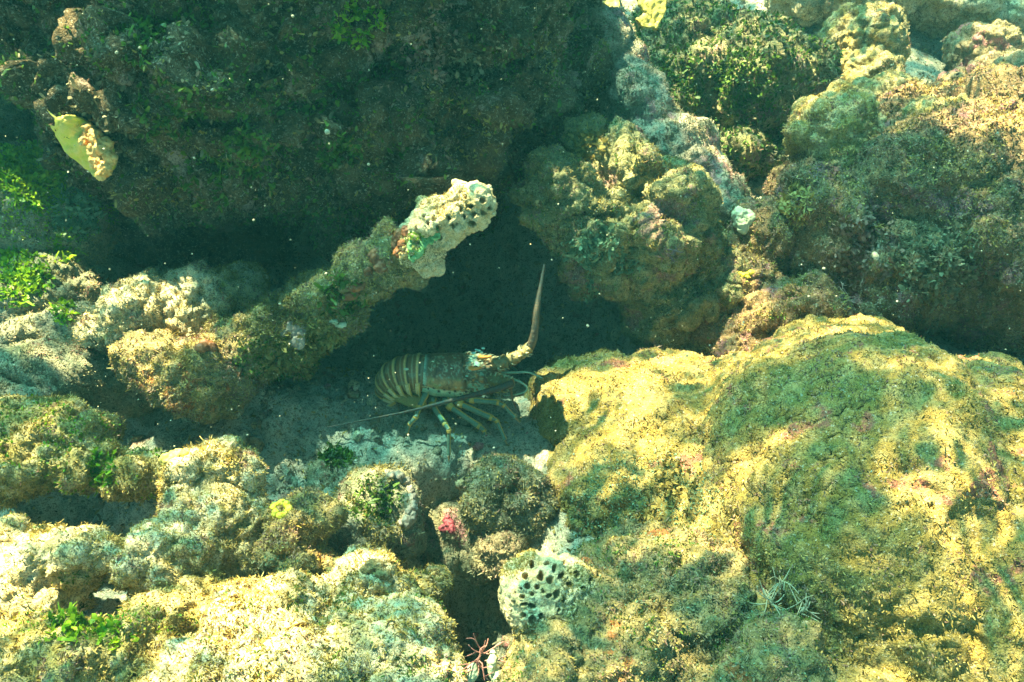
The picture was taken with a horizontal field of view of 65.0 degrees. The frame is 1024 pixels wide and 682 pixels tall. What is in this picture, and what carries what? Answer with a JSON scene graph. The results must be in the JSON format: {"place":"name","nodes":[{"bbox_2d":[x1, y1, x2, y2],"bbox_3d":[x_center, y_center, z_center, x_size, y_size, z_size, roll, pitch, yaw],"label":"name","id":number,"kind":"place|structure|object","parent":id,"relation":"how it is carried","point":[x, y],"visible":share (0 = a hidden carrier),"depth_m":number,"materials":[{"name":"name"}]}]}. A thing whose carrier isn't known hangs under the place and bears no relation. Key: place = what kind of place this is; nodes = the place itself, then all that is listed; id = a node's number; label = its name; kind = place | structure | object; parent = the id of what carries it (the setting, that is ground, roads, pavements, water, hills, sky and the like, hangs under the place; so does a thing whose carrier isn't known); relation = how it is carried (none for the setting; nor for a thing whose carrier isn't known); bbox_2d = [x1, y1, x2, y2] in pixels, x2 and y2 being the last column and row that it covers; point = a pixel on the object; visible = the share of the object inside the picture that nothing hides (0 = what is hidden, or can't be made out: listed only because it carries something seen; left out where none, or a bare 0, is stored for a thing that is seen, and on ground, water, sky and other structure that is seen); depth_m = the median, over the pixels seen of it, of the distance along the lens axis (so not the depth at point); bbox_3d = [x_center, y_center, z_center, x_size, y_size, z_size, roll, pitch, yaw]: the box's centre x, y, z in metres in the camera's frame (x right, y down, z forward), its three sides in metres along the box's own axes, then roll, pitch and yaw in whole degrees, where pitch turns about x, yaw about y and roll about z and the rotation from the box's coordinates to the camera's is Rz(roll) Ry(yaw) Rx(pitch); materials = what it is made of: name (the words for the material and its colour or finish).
{"place":"outdoors","nodes":[
{"label":"outdoors","id":0,"kind":"place"},
{"bbox_2d":[0,0,1022,476],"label":"drifting specks","id":1,"kind":"object","parent":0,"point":[530,244],"visible":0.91,"depth_m":0.90,"materials":[{"name":"white"}]},
{"bbox_2d":[0,0,1023,681],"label":"seabed","id":2,"kind":"structure","parent":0,"point":[498,262],"depth_m":1.46,"materials":[{"name":"sand"}]},
{"bbox_2d":[0,511,121,618],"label":"reef rock","id":3,"kind":"object","parent":2,"relation":"on","point":[47,565],"visible":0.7,"depth_m":1.03,"materials":[{"name":"beige stone"}]},
{"bbox_2d":[0,93,124,343],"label":"reef rock","id":4,"kind":"object","parent":2,"relation":"on","point":[81,282],"visible":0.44,"depth_m":1.40,"materials":[{"name":"green stone"}]},
{"bbox_2d":[0,143,38,193],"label":"green algae","id":5,"kind":"object","parent":4,"relation":"on","point":[4,160],"visible":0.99,"depth_m":1.40,"materials":[{"name":"green plant"}]},
{"bbox_2d":[0,245,55,309],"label":"green algae","id":6,"kind":"object","parent":4,"relation":"on","point":[24,271],"visible":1,"depth_m":1.36,"materials":[{"name":"green plant"}]},
{"bbox_2d":[0,139,69,216],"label":"green algae","id":7,"kind":"object","parent":4,"relation":"on","point":[44,176],"visible":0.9,"depth_m":1.41,"materials":[{"name":"green plant"}]},
{"bbox_2d":[48,297,80,326],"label":"green algae","id":8,"kind":"object","parent":4,"relation":"on","point":[61,301],"visible":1,"depth_m":1.35,"materials":[{"name":"green plant"}]},
{"bbox_2d":[46,226,86,263],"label":"green algae","id":9,"kind":"object","parent":4,"relation":"on","point":[68,252],"visible":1,"depth_m":1.43,"materials":[{"name":"green plant"}]},
{"bbox_2d":[45,183,107,244],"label":"fringe algae","id":10,"kind":"object","parent":4,"relation":"on","point":[84,208],"visible":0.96,"depth_m":1.45,"materials":[{"name":"teal plant"}]},
{"bbox_2d":[0,335,160,420],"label":"reef rock","id":11,"kind":"object","parent":2,"relation":"on","point":[42,368],"visible":0.47,"depth_m":1.30,"materials":[{"name":"beige stone"}]},
{"bbox_2d":[72,264,172,356],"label":"reef rock","id":12,"kind":"object","parent":11,"relation":"on","point":[96,329],"visible":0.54,"depth_m":1.29,"materials":[{"name":"beige stone"}]},
{"bbox_2d":[0,391,164,512],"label":"reef rock","id":13,"kind":"object","parent":2,"relation":"on","point":[36,460],"visible":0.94,"depth_m":1.16,"materials":[{"name":"green stone"}]},
{"bbox_2d":[86,447,117,496],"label":"green algae","id":14,"kind":"object","parent":13,"relation":"on","point":[99,473],"visible":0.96,"depth_m":1.17,"materials":[{"name":"green plant"}]},
{"bbox_2d":[0,573,225,681],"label":"reef rock","id":15,"kind":"object","parent":2,"relation":"on","point":[155,615],"visible":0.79,"depth_m":0.96,"materials":[{"name":"beige stone"}]},
{"bbox_2d":[44,602,94,645],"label":"green algae","id":16,"kind":"object","parent":15,"relation":"on","point":[69,633],"visible":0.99,"depth_m":0.96,"materials":[{"name":"green plant"}]},
{"bbox_2d":[92,611,139,649],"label":"green algae","id":17,"kind":"object","parent":15,"relation":"on","point":[101,630],"visible":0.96,"depth_m":0.96,"materials":[{"name":"green plant"}]},
{"bbox_2d":[105,434,274,596],"bbox_3d":[-0.433,0.260,1.151,0.202,0.181,0.255,0,45,0],"label":"reef rock","id":18,"kind":"object","parent":2,"relation":"on","point":[213,500],"visible":0.84,"depth_m":1.11,"materials":[{"name":"beige stone"}]},
{"bbox_2d":[158,448,188,466],"bbox_3d":[-0.479,0.165,1.138,0.025,0.024,0.039,35,55,30],"label":"yellow blob","id":19,"kind":"object","parent":18,"relation":"on","point":[167,457],"visible":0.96,"depth_m":1.13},
{"bbox_2d":[109,212,305,273],"bbox_3d":[-1.027,-0.475,1.920,1.101,0.600,0.525,29,52,26],"label":"reef rock","id":20,"kind":"object","parent":2,"relation":"on","point":[266,243],"visible":0.17,"depth_m":1.77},
{"bbox_2d":[106,215,428,426],"bbox_3d":[-0.390,-0.039,1.316,0.535,0.283,0.217,-18,48,-17],"label":"reef rock","id":21,"kind":"object","parent":2,"relation":"on","point":[219,383],"visible":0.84,"depth_m":1.27,"materials":[{"name":"brown stone"}]},
{"bbox_2d":[194,338,217,353],"bbox_3d":[-0.470,0.008,1.233,0.031,0.026,0.032,0,45,0],"label":"brown sponge","id":22,"kind":"object","parent":21,"relation":"on","point":[203,345],"visible":1,"depth_m":1.23},
{"bbox_2d":[155,258,272,337],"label":"reef rock","id":23,"kind":"object","parent":21,"relation":"on","point":[199,291],"visible":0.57,"depth_m":1.32,"materials":[{"name":"beige stone"}]},
{"bbox_2d":[256,336,311,385],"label":"lobed algae","id":24,"kind":"object","parent":21,"relation":"attached to","point":[268,373],"visible":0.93,"depth_m":1.30,"materials":[{"name":"green plant"}]},
{"bbox_2d":[280,321,306,349],"bbox_3d":[-0.352,-0.012,1.306,0.051,0.044,0.043,0,45,0],"label":"crust disc","id":25,"kind":"object","parent":21,"relation":"attached to","point":[295,330],"visible":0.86,"depth_m":1.30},
{"bbox_2d":[285,315,350,380],"bbox_3d":[-0.326,0.008,1.338,0.117,0.149,0.072,-24,50,-22],"label":"lobed algae","id":26,"kind":"object","parent":21,"relation":"hanging from","point":[312,333],"visible":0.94,"depth_m":1.31,"materials":[{"name":"green plant"}]},
{"bbox_2d":[329,318,346,327],"bbox_3d":[-0.282,-0.029,1.299,0.029,0.020,0.013,0,45,0],"label":"crust disc","id":27,"kind":"object","parent":21,"relation":"attached to","point":[341,324],"visible":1,"depth_m":1.30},
{"bbox_2d":[313,267,368,322],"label":"green algae","id":28,"kind":"object","parent":21,"relation":"on","point":[342,285],"visible":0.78,"depth_m":1.28,"materials":[{"name":"green plant"}]},
{"bbox_2d":[341,247,387,300],"bbox_3d":[-0.232,-0.101,1.267,0.082,0.082,0.035,-19,48,-18],"label":"crust","id":29,"kind":"object","parent":21,"relation":"on","point":[379,266],"visible":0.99,"depth_m":1.26},
{"bbox_2d":[396,179,497,278],"bbox_3d":[-0.100,-0.171,1.226,0.158,0.164,0.111,0,45,0],"label":"pitted coral","id":30,"kind":"object","parent":21,"relation":"on","point":[475,203],"visible":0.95,"depth_m":1.19,"materials":[{"name":"beige stone"}]},
{"bbox_2d":[391,225,407,258],"bbox_3d":[-0.166,-0.149,1.214,0.039,0.050,0.045,0,45,0],"label":"orange sponge","id":31,"kind":"object","parent":30,"relation":"on","point":[396,242],"visible":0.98,"depth_m":1.21},
{"bbox_2d":[407,228,440,262],"bbox_3d":[-0.131,-0.143,1.194,0.052,0.047,0.023,-16,47,-16],"label":"green crust","id":32,"kind":"object","parent":30,"relation":"attached to","point":[423,245],"visible":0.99,"depth_m":1.19},
{"bbox_2d":[236,485,352,576],"bbox_3d":[-0.304,0.292,1.155,0.157,0.144,0.166,29,52,26],"label":"reef rock","id":33,"kind":"object","parent":2,"relation":"on","point":[305,528],"visible":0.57,"depth_m":1.13,"materials":[{"name":"beige stone"}]},
{"bbox_2d":[269,499,292,518],"bbox_3d":[-0.327,0.238,1.137,0.039,0.032,0.039,0,45,0],"label":"ring sponge","id":34,"kind":"object","parent":33,"relation":"on","point":[287,506],"visible":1,"depth_m":1.13},
{"bbox_2d":[130,543,469,681],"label":"reef rock","id":35,"kind":"object","parent":2,"relation":"on","point":[343,618],"visible":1,"depth_m":0.98,"materials":[{"name":"beige stone"}]},
{"bbox_2d":[360,558,392,580],"bbox_3d":[-0.176,0.297,1.048,0.045,0.021,0.024,18,48,17],"label":"brown sponge","id":36,"kind":"object","parent":35,"relation":"on","point":[377,567],"visible":1,"depth_m":1.04},
{"bbox_2d":[0,0,614,263],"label":"reef boulder","id":37,"kind":"object","parent":2,"relation":"on","point":[451,130],"visible":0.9,"depth_m":1.30,"materials":[{"name":"green stone"}]},
{"bbox_2d":[48,111,117,180],"bbox_3d":[-0.668,-0.308,1.267,0.107,0.107,0.053,27,51,24],"label":"leaf","id":38,"kind":"object","parent":37,"relation":"attached to","point":[94,158],"visible":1,"depth_m":1.26,"materials":[{"name":"green plant"}]},
{"bbox_2d":[115,9,169,69],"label":"green algae","id":39,"kind":"object","parent":37,"relation":"on","point":[149,22],"visible":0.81,"depth_m":1.17,"materials":[{"name":"green plant"}]},
{"bbox_2d":[124,68,208,144],"bbox_3d":[-0.512,-0.366,1.206,0.125,0.128,0.105,0,45,0],"label":"green algae","id":40,"kind":"object","parent":37,"relation":"attached to","point":[178,112],"visible":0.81,"depth_m":1.20,"materials":[{"name":"green plant"}]},
{"bbox_2d":[169,149,233,212],"bbox_3d":[-0.505,-0.273,1.309,0.128,0.114,0.099,0,45,0],"label":"green algae","id":41,"kind":"object","parent":37,"relation":"attached to","point":[185,187],"visible":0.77,"depth_m":1.29,"materials":[{"name":"green plant"}]},
{"bbox_2d":[215,123,278,193],"bbox_3d":[-0.420,-0.285,1.254,0.109,0.120,0.060,0,45,0],"label":"green algae","id":42,"kind":"object","parent":37,"relation":"attached to","point":[246,148],"visible":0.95,"depth_m":1.24,"materials":[{"name":"green plant"}]},
{"bbox_2d":[315,129,362,174],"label":"green algae","id":43,"kind":"object","parent":37,"relation":"attached to","point":[340,149],"visible":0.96,"depth_m":1.31,"materials":[{"name":"green plant"}]},
{"bbox_2d":[327,0,388,51],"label":"green algae","id":44,"kind":"object","parent":37,"relation":"attached to","point":[354,7],"visible":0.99,"depth_m":1.26,"materials":[{"name":"green plant"}]},
{"bbox_2d":[395,14,457,88],"bbox_3d":[-0.141,-0.481,1.319,0.105,0.110,0.093,0,45,0],"label":"brown algae","id":45,"kind":"object","parent":37,"relation":"attached to","point":[424,37],"visible":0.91,"depth_m":1.32,"materials":[{"name":"plant"}]},
{"bbox_2d":[445,48,484,86],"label":"grey algae","id":46,"kind":"object","parent":37,"relation":"on","point":[465,75],"visible":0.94,"depth_m":1.36,"materials":[{"name":"grey plant"}]},
{"bbox_2d":[302,447,428,562],"bbox_3d":[-0.248,0.257,1.310,0.231,0.154,0.244,0,45,0],"label":"reef rock","id":47,"kind":"object","parent":2,"relation":"on","point":[348,484],"visible":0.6,"depth_m":1.25,"materials":[{"name":"beige stone"}]},
{"bbox_2d":[316,441,356,467],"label":"green algae","id":48,"kind":"object","parent":47,"relation":"on","point":[348,452],"visible":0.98,"depth_m":1.32,"materials":[{"name":"green plant"}]},
{"bbox_2d":[352,479,399,524],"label":"green algae","id":49,"kind":"object","parent":47,"relation":"on","point":[356,511],"visible":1,"depth_m":1.24,"materials":[{"name":"green plant"}]},
{"bbox_2d":[384,469,418,528],"bbox_3d":[-0.169,0.246,1.262,0.044,0.054,0.100,-16,47,-16],"label":"crescent coral","id":50,"kind":"object","parent":47,"relation":"on","point":[408,520],"visible":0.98,"depth_m":1.26},
{"bbox_2d":[408,562,457,608],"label":"reef rock","id":51,"kind":"object","parent":2,"relation":"on","point":[437,581],"visible":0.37,"depth_m":1.12,"materials":[{"name":"beige stone"}]},
{"bbox_2d":[329,264,544,461],"bbox_3d":[-0.126,0.046,1.388,0.363,0.314,0.275,0,45,0],"label":"spiny lobster","id":52,"kind":"object","parent":2,"relation":"on","point":[458,377],"visible":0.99,"depth_m":1.36},
{"bbox_2d":[421,498,530,585],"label":"reef rock","id":53,"kind":"object","parent":2,"relation":"on","point":[474,559],"visible":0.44,"depth_m":1.32,"materials":[{"name":"beige stone"}]},
{"bbox_2d":[438,515,455,534],"bbox_3d":[-0.105,0.305,1.334,0.031,0.024,0.028,12,46,11],"label":"red sponge","id":54,"kind":"object","parent":53,"relation":"on","point":[448,522],"visible":1,"depth_m":1.33},
{"bbox_2d":[68,0,926,681],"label":"coral rubble","id":55,"kind":"object","parent":2,"relation":"on","point":[464,276],"visible":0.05,"depth_m":1.70,"materials":[{"name":"grey stone"}]},
{"bbox_2d":[34,54,978,681],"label":"coral rubble","id":56,"kind":"object","parent":2,"relation":"on","point":[260,444],"visible":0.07,"depth_m":1.41,"materials":[{"name":"stone"}]},
{"bbox_2d":[454,452,559,540],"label":"reef rock","id":57,"kind":"object","parent":2,"relation":"on","point":[520,497],"visible":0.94,"depth_m":1.25,"materials":[{"name":"stone"}]},
{"bbox_2d":[9,0,1013,681],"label":"seabed turf","id":58,"kind":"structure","parent":2,"relation":"on","point":[433,412],"depth_m":1.42,"materials":[{"name":"green plant"}]},
{"bbox_2d":[81,2,943,661],"bbox_3d":[0.000,-0.216,2.011,3.018,0.511,2.651,0,45,0],"label":"coral rubble","id":59,"kind":"object","parent":2,"relation":"on","point":[437,450],"visible":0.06,"depth_m":1.38,"materials":[{"name":"grey stone"}]},
{"bbox_2d":[567,93,599,151],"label":"reef rock","id":60,"kind":"object","parent":2,"relation":"on","point":[592,103],"visible":0.01,"depth_m":1.89,"materials":[{"name":"stone"}]},
{"bbox_2d":[509,109,751,351],"bbox_3d":[0.236,-0.185,1.537,0.471,0.442,0.306,17,48,17],"label":"reef rock","id":61,"kind":"object","parent":2,"relation":"on","point":[648,211],"visible":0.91,"depth_m":1.43,"materials":[{"name":"brown stone"}]},
{"bbox_2d":[560,240,603,274],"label":"lacy algae","id":62,"kind":"object","parent":61,"relation":"on","point":[576,258],"visible":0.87,"depth_m":1.42,"materials":[{"name":"teal plant"}]},
{"bbox_2d":[567,123,610,162],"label":"fuzzy algae","id":63,"kind":"object","parent":61,"relation":"on","point":[598,140],"visible":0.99,"depth_m":1.43,"materials":[{"name":"green plant"}]},
{"bbox_2d":[569,219,623,264],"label":"lacy algae","id":64,"kind":"object","parent":61,"relation":"on","point":[598,241],"visible":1,"depth_m":1.40,"materials":[{"name":"teal plant"}]},
{"bbox_2d":[610,246,645,276],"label":"lacy algae","id":65,"kind":"object","parent":61,"relation":"on","point":[622,258],"visible":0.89,"depth_m":1.44,"materials":[{"name":"teal plant"}]},
{"bbox_2d":[655,243,681,262],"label":"twiggy algae","id":66,"kind":"object","parent":61,"relation":"on","point":[673,251],"visible":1,"depth_m":1.38,"materials":[{"name":"grey plant"}]},
{"bbox_2d":[494,517,838,681],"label":"reef rock","id":67,"kind":"object","parent":2,"relation":"on","point":[667,604],"visible":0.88,"depth_m":1.00,"materials":[{"name":"yellow stone"}]},
{"bbox_2d":[458,633,507,681],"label":"twiggy algae","id":68,"kind":"object","parent":67,"relation":"on","point":[478,658],"visible":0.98,"depth_m":0.99,"materials":[{"name":"beige plant"}]},
{"bbox_2d":[466,650,500,681],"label":"finger coral","id":69,"kind":"object","parent":67,"relation":"on","point":[492,664],"visible":0.86,"depth_m":0.99},
{"bbox_2d":[498,548,597,644],"bbox_3d":[0.051,0.342,1.042,0.139,0.134,0.135,0,45,0],"label":"pitted coral","id":70,"kind":"object","parent":67,"relation":"on","point":[533,582],"visible":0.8,"depth_m":1.01},
{"bbox_2d":[589,0,755,221],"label":"reef rock","id":71,"kind":"object","parent":2,"relation":"on","point":[651,109],"visible":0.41,"depth_m":1.59,"materials":[{"name":"grey stone"}]},
{"bbox_2d":[602,0,619,6],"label":"plate coral","id":72,"kind":"object","parent":71,"relation":"on","point":[609,3],"visible":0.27,"depth_m":1.70},
{"bbox_2d":[635,0,666,29],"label":"plate coral","id":73,"kind":"object","parent":71,"relation":"on","point":[652,15],"visible":1,"depth_m":1.75},
{"bbox_2d":[628,0,845,184],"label":"reef rock","id":74,"kind":"object","parent":2,"relation":"on","point":[790,48],"visible":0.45,"depth_m":1.85,"materials":[{"name":"green stone"}]},
{"bbox_2d":[659,43,716,110],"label":"green algae","id":75,"kind":"object","parent":74,"relation":"on","point":[686,82],"visible":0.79,"depth_m":1.87,"materials":[{"name":"green plant"}]},
{"bbox_2d":[701,45,783,131],"bbox_3d":[0.535,-0.585,1.841,0.129,0.163,0.164,-29,52,-26],"label":"green algae","id":76,"kind":"object","parent":74,"relation":"on","point":[723,88],"visible":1,"depth_m":1.82,"materials":[{"name":"green plant"}]},
{"bbox_2d":[689,161,855,356],"bbox_3d":[0.479,-0.128,1.574,0.325,0.356,0.421,0,45,0],"label":"reef rock","id":77,"kind":"object","parent":2,"relation":"on","point":[762,310],"visible":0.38,"depth_m":1.47,"materials":[{"name":"brown stone"}]},
{"bbox_2d":[731,206,755,234],"bbox_3d":[0.432,-0.225,1.499,0.045,0.042,0.043,0,45,0],"label":"finger coral","id":78,"kind":"object","parent":77,"relation":"on","point":[743,219],"visible":1,"depth_m":1.49},
{"bbox_2d":[738,270,754,278],"bbox_3d":[0.427,-0.122,1.468,0.033,0.017,0.015,5,45,5],"label":"yellow sponge","id":79,"kind":"object","parent":77,"relation":"on","point":[746,274],"visible":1,"depth_m":1.46},
{"bbox_2d":[524,313,1023,681],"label":"reef boulder","id":80,"kind":"object","parent":2,"relation":"on","point":[907,565],"visible":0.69,"depth_m":1.06,"materials":[{"name":"yellow stone"}]},
{"bbox_2d":[627,504,667,526],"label":"fuzzy algae","id":81,"kind":"object","parent":80,"relation":"on","point":[647,514],"visible":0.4,"depth_m":1.21,"materials":[{"name":"yellow plant"}]},
{"bbox_2d":[645,456,701,518],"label":"fuzzy algae","id":82,"kind":"object","parent":80,"relation":"on","point":[669,481],"visible":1,"depth_m":1.21,"materials":[{"name":"yellow plant"}]},
{"bbox_2d":[749,567,812,614],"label":"twiggy algae","id":83,"kind":"object","parent":80,"relation":"on","point":[772,602],"visible":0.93,"depth_m":1.02,"materials":[{"name":"green plant"}]},
{"bbox_2d":[798,593,819,620],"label":"twiggy algae","id":84,"kind":"object","parent":80,"relation":"on","point":[803,608],"visible":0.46,"depth_m":1.01,"materials":[{"name":"green plant"}]},
{"bbox_2d":[812,0,925,99],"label":"reef rock","id":85,"kind":"object","parent":2,"relation":"on","point":[875,34],"visible":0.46,"depth_m":2.14,"materials":[{"name":"beige stone"}]},
{"bbox_2d":[762,56,1023,357],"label":"reef boulder","id":86,"kind":"object","parent":2,"relation":"on","point":[986,201],"visible":0.74,"depth_m":1.42,"materials":[{"name":"stone"}]},
{"bbox_2d":[777,180,814,230],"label":"feathery algae","id":87,"kind":"object","parent":86,"relation":"on","point":[783,206],"visible":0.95,"depth_m":1.46,"materials":[{"name":"green plant"}]},
{"bbox_2d":[781,75,887,167],"bbox_3d":[0.629,-0.394,1.555,0.208,0.218,0.212,20,48,19],"label":"coral head","id":88,"kind":"object","parent":86,"relation":"on","point":[842,105],"visible":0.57,"depth_m":1.49},
{"bbox_2d":[825,271,854,302],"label":"twiggy algae","id":89,"kind":"object","parent":86,"relation":"on","point":[842,284],"visible":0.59,"depth_m":1.45,"materials":[{"name":"plant"}]},
{"bbox_2d":[821,203,904,289],"bbox_3d":[0.620,-0.172,1.433,0.137,0.139,0.123,0,45,0],"label":"feathery algae","id":90,"kind":"object","parent":86,"relation":"on","point":[866,234],"visible":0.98,"depth_m":1.42,"materials":[{"name":"green plant"}]},
{"bbox_2d":[898,93,968,115],"bbox_3d":[0.904,-0.409,1.554,0.364,0.202,0.233,-8,46,-8],"label":"coral head","id":91,"kind":"object","parent":86,"relation":"on","point":[928,103],"visible":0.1,"depth_m":1.50},
{"bbox_2d":[887,212,986,312],"bbox_3d":[0.734,-0.136,1.400,0.140,0.133,0.134,-27,51,-24],"label":"feathery algae","id":92,"kind":"object","parent":86,"relation":"on","point":[954,265],"visible":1,"depth_m":1.39,"materials":[{"name":"green plant"}]},
{"bbox_2d":[764,0,1023,38],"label":"reef rock","id":93,"kind":"object","parent":2,"relation":"on","point":[931,19],"visible":0.39,"depth_m":2.40,"materials":[{"name":"stone"}]},
{"bbox_2d":[937,19,1023,80],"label":"reef rock","id":94,"kind":"object","parent":2,"relation":"on","point":[966,46],"visible":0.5,"depth_m":2.22,"materials":[{"name":"beige stone"}]},
{"bbox_2d":[872,252,878,259],"bbox_3d":[0.407,-0.095,0.900,0.008,0.008,0.009,0,45,0],"label":"drifting speck","id":95,"kind":"object","parent":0,"point":[875,255],"visible":1,"depth_m":0.90}
]}

